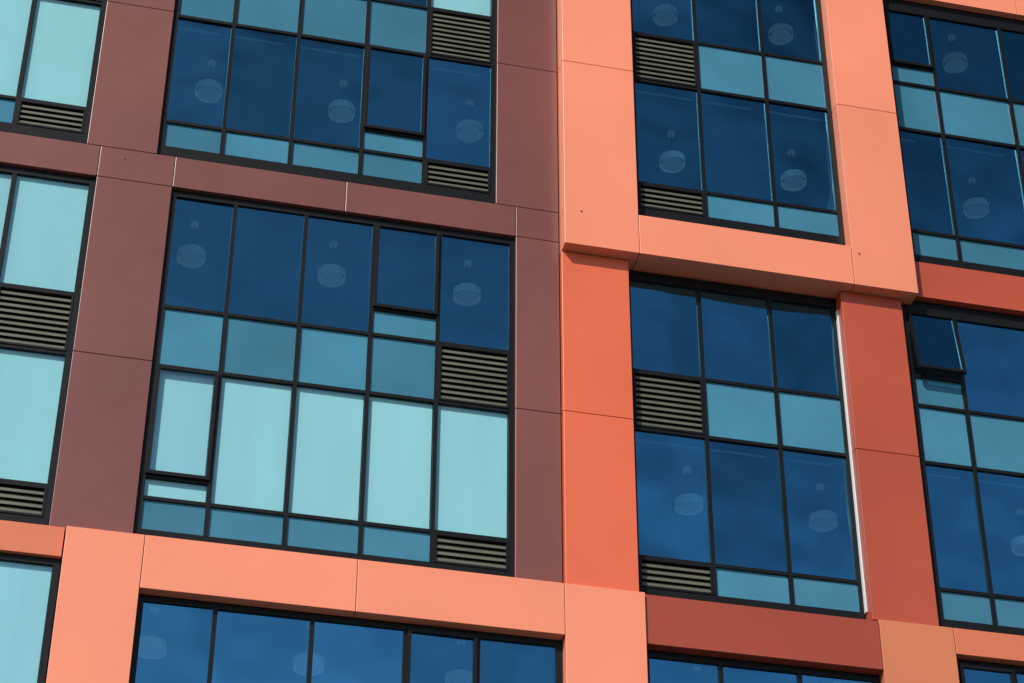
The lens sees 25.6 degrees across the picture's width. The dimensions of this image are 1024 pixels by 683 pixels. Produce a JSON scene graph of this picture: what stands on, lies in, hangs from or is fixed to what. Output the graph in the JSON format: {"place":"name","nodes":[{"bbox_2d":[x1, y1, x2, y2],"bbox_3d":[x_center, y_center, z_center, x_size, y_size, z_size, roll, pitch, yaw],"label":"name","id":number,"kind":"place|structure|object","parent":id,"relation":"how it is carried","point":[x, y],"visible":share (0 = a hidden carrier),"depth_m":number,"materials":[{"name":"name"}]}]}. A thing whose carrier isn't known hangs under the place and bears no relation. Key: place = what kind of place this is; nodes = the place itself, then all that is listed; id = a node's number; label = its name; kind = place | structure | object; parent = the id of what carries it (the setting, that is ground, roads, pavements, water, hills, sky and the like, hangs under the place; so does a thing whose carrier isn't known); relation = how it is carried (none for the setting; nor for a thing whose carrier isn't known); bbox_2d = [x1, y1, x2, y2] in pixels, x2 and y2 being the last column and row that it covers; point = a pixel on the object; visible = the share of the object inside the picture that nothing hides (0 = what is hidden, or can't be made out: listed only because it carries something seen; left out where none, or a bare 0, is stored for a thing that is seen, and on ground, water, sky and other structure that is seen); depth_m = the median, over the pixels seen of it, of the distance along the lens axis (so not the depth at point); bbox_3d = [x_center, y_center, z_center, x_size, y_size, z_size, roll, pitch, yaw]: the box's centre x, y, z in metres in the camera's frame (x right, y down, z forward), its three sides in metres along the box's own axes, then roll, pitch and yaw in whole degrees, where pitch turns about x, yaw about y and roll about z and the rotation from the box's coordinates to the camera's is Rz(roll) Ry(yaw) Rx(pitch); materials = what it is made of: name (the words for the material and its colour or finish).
{"place":"outdoors","nodes":[
{"label":"outdoors","id":0,"kind":"place"},
{"bbox_3d":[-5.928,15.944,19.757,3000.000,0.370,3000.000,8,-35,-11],"label":"ground","id":1,"kind":"structure","parent":0,"visible":0},
{"bbox_2d":[477,1,853,682],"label":"partition walls","id":2,"kind":"structure","parent":1,"relation":"on","point":[829,553],"depth_m":34.89,"materials":[{"name":"paint"}]},
{"bbox_2d":[0,0,1023,682],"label":"floor slabs","id":3,"kind":"structure","parent":2,"relation":"attached to","point":[664,338],"depth_m":35.49,"materials":[{"name":"paint"}]},
{"bbox_2d":[138,0,1023,682],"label":"pendant lamps","id":4,"kind":"object","parent":3,"relation":"hanging from","point":[684,504],"visible":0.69,"depth_m":34.11,"materials":[{"name":"glass"}]},
{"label":"side walls","id":5,"kind":"object","parent":1,"relation":"on","visible":0},
{"bbox_2d":[0,0,1023,682],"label":"cladding panels","id":6,"kind":"object","parent":5,"relation":"attached to","point":[562,210],"visible":0.99,"depth_m":32.26,"materials":[{"name":"brown metal"}]},
{"bbox_2d":[0,0,1023,682],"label":"window frames","id":7,"kind":"structure","parent":6,"relation":"attached to","point":[954,316],"depth_m":32.80,"materials":[{"name":"black metal"}]},
{"bbox_2d":[0,0,506,682],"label":"roller blinds","id":8,"kind":"object","parent":7,"relation":"attached to","point":[44,234],"visible":1,"depth_m":30.90,"materials":[{"name":"fabric"}]},
{"bbox_2d":[0,14,710,592],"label":"louvre vents","id":9,"kind":"object","parent":7,"relation":"attached to","point":[42,320],"visible":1,"depth_m":32.36,"materials":[{"name":"black metal"}]},
{"bbox_2d":[0,0,1023,627],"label":"glazing","id":10,"kind":"structure","parent":7,"relation":"attached to","point":[340,358],"depth_m":33.17,"materials":[{"name":"blue glass"}]},
{"bbox_2d":[178,27,1023,487],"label":"blind cassettes","id":11,"kind":"object","parent":7,"relation":"attached to","point":[680,99],"visible":0.92,"depth_m":34.88,"materials":[{"name":"metal"}]},
{"bbox_2d":[836,310,866,613],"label":"jamb trim","id":12,"kind":"structure","parent":7,"relation":"attached to","point":[852,470],"depth_m":32.67,"materials":[{"name":"metal"}]}
]}

